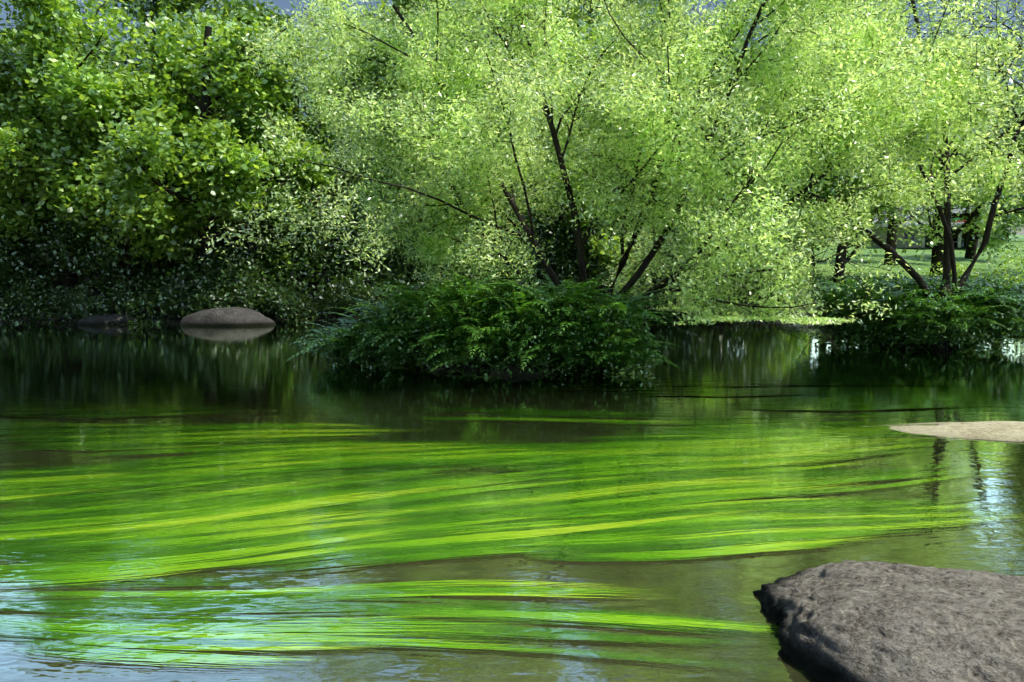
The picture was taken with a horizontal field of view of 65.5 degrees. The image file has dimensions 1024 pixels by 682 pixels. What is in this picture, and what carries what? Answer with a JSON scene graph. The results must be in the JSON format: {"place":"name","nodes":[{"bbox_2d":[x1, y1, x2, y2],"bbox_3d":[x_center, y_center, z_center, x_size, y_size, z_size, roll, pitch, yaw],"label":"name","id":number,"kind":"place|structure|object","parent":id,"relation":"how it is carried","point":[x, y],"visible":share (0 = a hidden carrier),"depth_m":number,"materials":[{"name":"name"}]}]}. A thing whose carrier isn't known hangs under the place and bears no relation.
{"place":"outdoors","nodes":[
{"label":"outdoors","id":0,"kind":"place"},
{"bbox_2d":[0,317,1023,681],"bbox_3d":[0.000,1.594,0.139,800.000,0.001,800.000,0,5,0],"label":"river water","id":1,"kind":"structure","parent":0,"point":[170,363],"depth_m":7.47,"materials":[{"name":"green liquid"}]},
{"bbox_2d":[0,377,1023,674],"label":"river weed","id":2,"kind":"object","parent":1,"relation":"on","point":[210,505],"visible":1,"depth_m":5.24,"materials":[{"name":"green plant"}]},
{"bbox_2d":[547,291,664,374],"bbox_3d":[1.341,-0.140,12.597,2.103,1.291,1.915,0,5,0],"label":"shrub","id":3,"kind":"object","parent":1,"relation":"on","point":[643,361],"visible":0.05,"depth_m":12.18,"materials":[{"name":"green plant"}]},
{"bbox_2d":[462,0,1023,350],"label":"tree","id":4,"kind":"object","parent":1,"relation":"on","point":[961,76],"depth_m":15.72,"materials":[{"name":"green plant"}]},
{"bbox_2d":[753,560,1023,681],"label":"foreground rock","id":5,"kind":"object","parent":1,"relation":"in","point":[861,621],"visible":0.88,"depth_m":3.10,"materials":[{"name":"grey stone"}]},
{"bbox_2d":[787,269,1023,352],"bbox_3d":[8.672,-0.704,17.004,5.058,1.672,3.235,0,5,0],"label":"bush","id":6,"kind":"object","parent":1,"relation":"on","point":[865,342],"visible":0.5,"depth_m":16.25,"materials":[{"name":"green plant"}]},
{"bbox_2d":[863,421,1023,441],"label":"sandbar","id":7,"kind":"structure","parent":1,"relation":"in","point":[1007,431],"depth_m":7.89,"materials":[{"name":"beige sand"}]},
{"bbox_2d":[0,204,1023,374],"bbox_3d":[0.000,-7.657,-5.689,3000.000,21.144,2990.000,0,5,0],"label":"terrain","id":8,"kind":"structure","parent":0,"point":[981,262],"depth_m":33.18,"materials":[{"name":"green plant"}]},
{"bbox_2d":[0,27,55,249],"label":"tree","id":9,"kind":"object","parent":8,"relation":"on","point":[13,83],"depth_m":26.95,"materials":[{"name":"green plant"}]},
{"bbox_2d":[0,27,126,129],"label":"tree","id":10,"kind":"object","parent":8,"relation":"on","point":[83,65],"depth_m":32.85,"materials":[{"name":"green plant"}]},
{"bbox_2d":[1,0,128,72],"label":"tree","id":11,"kind":"object","parent":8,"relation":"on","point":[84,7],"depth_m":40.01,"materials":[{"name":"green plant"}]},
{"bbox_2d":[0,0,153,300],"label":"tree","id":12,"kind":"object","parent":8,"relation":"on","point":[38,43],"depth_m":23.40,"materials":[{"name":"green plant"}]},
{"bbox_2d":[77,314,137,324],"bbox_3d":[-12.291,-0.402,24.325,1.732,0.858,1.248,-1,5,-11],"label":"rock","id":13,"kind":"object","parent":8,"relation":"on","point":[110,319],"visible":0.44,"depth_m":23.91,"materials":[{"name":"grey stone"}]},
{"bbox_2d":[0,44,242,298],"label":"tree","id":14,"kind":"object","parent":8,"relation":"on","point":[93,99],"depth_m":23.51,"materials":[{"name":"green plant"}]},
{"bbox_2d":[51,0,226,73],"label":"tree","id":15,"kind":"object","parent":8,"relation":"on","point":[180,5],"depth_m":37.79,"materials":[{"name":"green plant"}]},
{"bbox_2d":[93,3,240,280],"bbox_3d":[-13.024,-7.563,30.765,8.058,11.122,7.879,0,5,0],"label":"tree","id":16,"kind":"object","parent":8,"relation":"on","point":[208,16],"depth_m":30.75,"materials":[{"name":"green plant"}]},
{"bbox_2d":[40,1,355,299],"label":"tree","id":17,"kind":"object","parent":8,"relation":"on","point":[228,161],"depth_m":23.92,"materials":[{"name":"green plant"}]},
{"bbox_2d":[138,10,300,272],"bbox_3d":[-10.424,-6.902,29.112,7.054,10.172,7.938,0,5,0],"label":"tree","id":18,"kind":"object","parent":8,"relation":"on","point":[202,21],"depth_m":28.46,"materials":[{"name":"green plant"}]},
{"bbox_2d":[107,39,346,113],"bbox_3d":[-35.931,-9.755,45.490,94.769,15.258,16.982,0,5,0],"label":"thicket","id":19,"kind":"object","parent":8,"relation":"on","point":[125,62],"depth_m":39.79,"materials":[{"name":"green plant"}]},
{"bbox_2d":[179,307,275,325],"bbox_3d":[-8.570,-0.380,24.140,2.982,1.291,1.631,1,5,6],"label":"rock","id":20,"kind":"object","parent":8,"relation":"on","point":[233,316],"visible":0.45,"depth_m":23.48,"materials":[{"name":"grey stone"}]},
{"bbox_2d":[182,0,311,113],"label":"tree","id":21,"kind":"object","parent":8,"relation":"on","point":[258,10],"visible":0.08,"depth_m":39.37,"materials":[{"name":"green plant"}]},
{"bbox_2d":[220,20,387,289],"bbox_3d":[-6.942,-6.080,27.241,7.083,9.240,5.908,0,5,0],"label":"tree","id":22,"kind":"object","parent":8,"relation":"on","point":[245,122],"depth_m":25.87,"materials":[{"name":"green plant"}]},
{"bbox_2d":[5,84,715,286],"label":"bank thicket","id":23,"kind":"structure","parent":8,"relation":"on","point":[214,111],"depth_m":26.78,"materials":[{"name":"green plant"}]},
{"bbox_2d":[319,0,438,277],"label":"tree","id":24,"kind":"object","parent":8,"relation":"on","point":[382,2],"depth_m":28.21,"materials":[{"name":"green plant"}]},
{"bbox_2d":[0,273,782,324],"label":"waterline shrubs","id":25,"kind":"object","parent":8,"relation":"on","point":[81,305],"visible":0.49,"depth_m":24.71,"materials":[{"name":"green plant"}]},
{"bbox_2d":[315,0,475,287],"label":"tree","id":26,"kind":"object","parent":8,"relation":"on","point":[374,69],"depth_m":26.18,"materials":[{"name":"green plant"}]},
{"bbox_2d":[0,195,796,320],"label":"bank shrubs","id":27,"kind":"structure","parent":8,"relation":"on","point":[90,259],"depth_m":25.52,"materials":[{"name":"green plant"}]},
{"bbox_2d":[390,2,489,73],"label":"tree","id":28,"kind":"object","parent":8,"relation":"on","point":[454,37],"visible":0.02,"depth_m":40.64,"materials":[{"name":"green plant"}]},
{"bbox_2d":[368,88,557,277],"bbox_3d":[-2.074,-5.683,28.108,6.959,8.401,5.149,3,6,31],"label":"tree","id":29,"kind":"object","parent":8,"relation":"on","point":[532,214],"depth_m":27.67,"materials":[{"name":"green plant"}]},
{"bbox_2d":[286,265,684,378],"bbox_3d":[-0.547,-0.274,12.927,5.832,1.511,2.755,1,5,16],"label":"island shrub","id":30,"kind":"object","parent":8,"relation":"on","point":[345,360],"visible":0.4,"depth_m":12.03,"materials":[{"name":"green plant"}]},
{"bbox_2d":[438,22,604,284],"bbox_3d":[0.311,-6.464,27.915,7.024,9.965,6.565,0,5,0],"label":"tree","id":31,"kind":"object","parent":8,"relation":"on","point":[569,216],"depth_m":27.09,"materials":[{"name":"green plant"}]},
{"bbox_2d":[471,0,602,130],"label":"tree","id":32,"kind":"object","parent":8,"relation":"on","point":[574,17],"depth_m":39.83,"materials":[{"name":"green plant"}]},
{"bbox_2d":[535,20,616,172],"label":"tree","id":33,"kind":"object","parent":8,"relation":"on","point":[582,37],"depth_m":33.86,"materials":[{"name":"green plant"}]},
{"bbox_2d":[190,0,988,372],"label":"island tree","id":34,"kind":"object","parent":8,"relation":"on","point":[690,76],"depth_m":12.12,"materials":[{"name":"green plant"}]},
{"bbox_2d":[552,0,651,28],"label":"tree","id":35,"kind":"object","parent":8,"relation":"on","point":[591,10],"visible":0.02,"depth_m":53.31,"materials":[{"name":"green plant"}]},
{"bbox_2d":[574,5,651,50],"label":"tree","id":36,"kind":"object","parent":8,"relation":"on","point":[597,20],"depth_m":40.23,"materials":[{"name":"green plant"}]},
{"bbox_2d":[545,28,731,285],"bbox_3d":[4.280,-6.370,28.966,7.830,9.740,7.998,0,5,0],"label":"tree","id":37,"kind":"object","parent":8,"relation":"on","point":[617,253],"depth_m":26.86,"materials":[{"name":"green plant"}]},
{"bbox_2d":[631,44,782,263],"bbox_3d":[6.524,-5.999,28.680,5.994,9.280,7.672,0,5,0],"label":"tree","id":38,"kind":"object","parent":8,"relation":"on","point":[713,151],"depth_m":27.17,"materials":[{"name":"green plant"}]},
{"bbox_2d":[651,34,764,147],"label":"tree","id":39,"kind":"object","parent":8,"relation":"on","point":[730,51],"visible":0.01,"depth_m":30.93,"materials":[{"name":"green plant"}]},
{"bbox_2d":[735,119,882,269],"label":"tree","id":40,"kind":"object","parent":8,"relation":"on","point":[782,162],"depth_m":38.38,"materials":[{"name":"green plant"}]},
{"bbox_2d":[767,43,893,259],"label":"tree","id":41,"kind":"object","parent":8,"relation":"on","point":[852,172],"depth_m":32.42,"materials":[{"name":"green plant"}]},
{"bbox_2d":[740,68,939,285],"bbox_3d":[11.708,-6.238,30.067,7.200,8.950,7.617,0,5,0],"label":"tree","id":42,"kind":"object","parent":8,"relation":"on","point":[845,191],"depth_m":29.09,"materials":[{"name":"green plant"}]},
{"bbox_2d":[734,242,1023,306],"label":"bank bushes","id":43,"kind":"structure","parent":8,"relation":"on","point":[960,270],"depth_m":28.44,"materials":[{"name":"green plant"}]},
{"bbox_2d":[904,140,929,219],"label":"tree","id":44,"kind":"object","parent":8,"relation":"on","point":[920,194],"depth_m":91.17,"materials":[{"name":"green plant"}]},
{"bbox_2d":[870,207,980,248],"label":"building","id":45,"kind":"structure","parent":8,"relation":"on","point":[925,241],"depth_m":65.61,"materials":[{"name":"stone"}]},
{"bbox_2d":[875,37,989,264],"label":"tree","id":46,"kind":"object","parent":8,"relation":"on","point":[890,242],"depth_m":43.86,"materials":[{"name":"green plant"}]},
{"bbox_2d":[885,21,1023,281],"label":"tree","id":47,"kind":"object","parent":8,"relation":"on","point":[981,225],"depth_m":31.18,"materials":[{"name":"green plant"}]},
{"bbox_2d":[917,77,1023,258],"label":"tree","id":48,"kind":"object","parent":8,"relation":"on","point":[1004,224],"depth_m":49.73,"materials":[{"name":"green plant"}]},
{"bbox_2d":[931,73,1021,241],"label":"tree","id":49,"kind":"object","parent":8,"relation":"on","point":[999,128],"depth_m":85.70,"materials":[{"name":"green plant"}]},
{"bbox_2d":[981,66,1023,193],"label":"tree","id":50,"kind":"object","parent":8,"relation":"on","point":[1019,145],"depth_m":31.99,"materials":[{"name":"green plant"}]},
{"bbox_2d":[0,0,1023,234],"label":"sky","id":51,"kind":"structure","parent":0,"point":[284,4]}
]}

